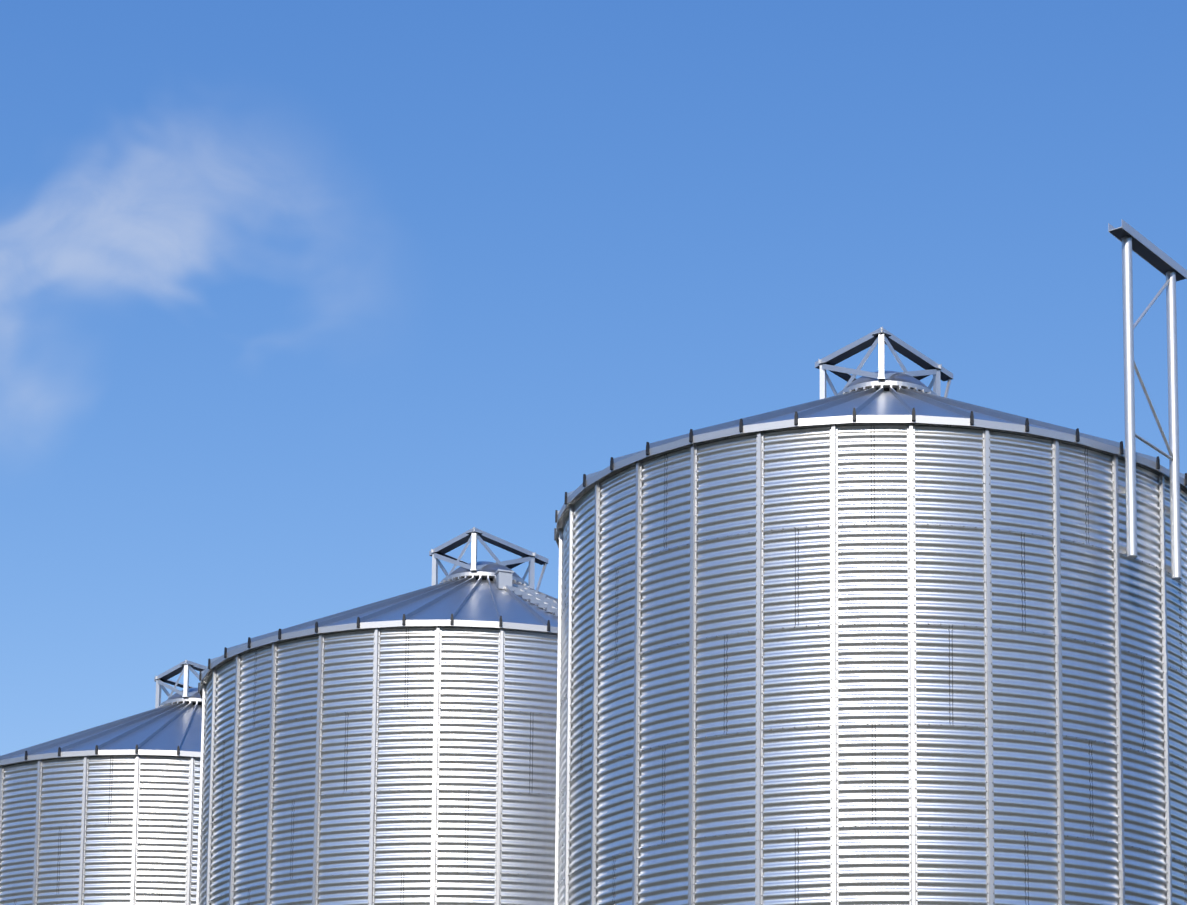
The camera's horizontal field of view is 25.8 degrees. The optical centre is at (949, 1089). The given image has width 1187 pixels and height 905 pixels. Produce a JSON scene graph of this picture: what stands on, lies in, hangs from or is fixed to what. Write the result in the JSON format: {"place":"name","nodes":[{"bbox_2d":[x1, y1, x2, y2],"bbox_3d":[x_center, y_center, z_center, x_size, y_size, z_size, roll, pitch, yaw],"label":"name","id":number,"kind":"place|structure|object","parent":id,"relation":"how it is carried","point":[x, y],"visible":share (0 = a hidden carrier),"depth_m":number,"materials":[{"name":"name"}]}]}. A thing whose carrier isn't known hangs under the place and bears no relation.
{"place":"outdoors","nodes":[
{"label":"outdoors","id":0,"kind":"place"},
{"bbox_2d":[0,660,206,904],"bbox_3d":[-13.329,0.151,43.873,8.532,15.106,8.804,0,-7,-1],"label":"silo","id":1,"kind":"object","parent":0,"point":[106,814],"visible":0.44,"depth_m":40.57,"materials":[{"name":"grey metal"}]},
{"bbox_2d":[196,527,560,904],"bbox_3d":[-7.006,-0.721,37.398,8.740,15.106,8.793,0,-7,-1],"label":"silo","id":2,"kind":"object","parent":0,"point":[399,750],"visible":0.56,"depth_m":34.11,"materials":[{"name":"grey metal"}]},
{"bbox_2d":[0,0,1186,755],"label":"sky","id":3,"kind":"structure","parent":0,"point":[300,301],"materials":[{"name":"blue"}]},
{"bbox_2d":[554,327,1186,904],"bbox_3d":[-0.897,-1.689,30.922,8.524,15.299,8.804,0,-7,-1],"label":"silo","id":4,"kind":"object","parent":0,"point":[882,635],"visible":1,"depth_m":27.72,"materials":[{"name":"grey metal"}]},
{"bbox_2d":[1108,219,1186,579],"bbox_3d":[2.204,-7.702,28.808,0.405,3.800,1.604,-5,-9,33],"label":"support frame","id":5,"kind":"object","parent":4,"relation":"attached to","point":[1129,237],"visible":1,"depth_m":28.77,"materials":[{"name":"grey metal"}]}
]}

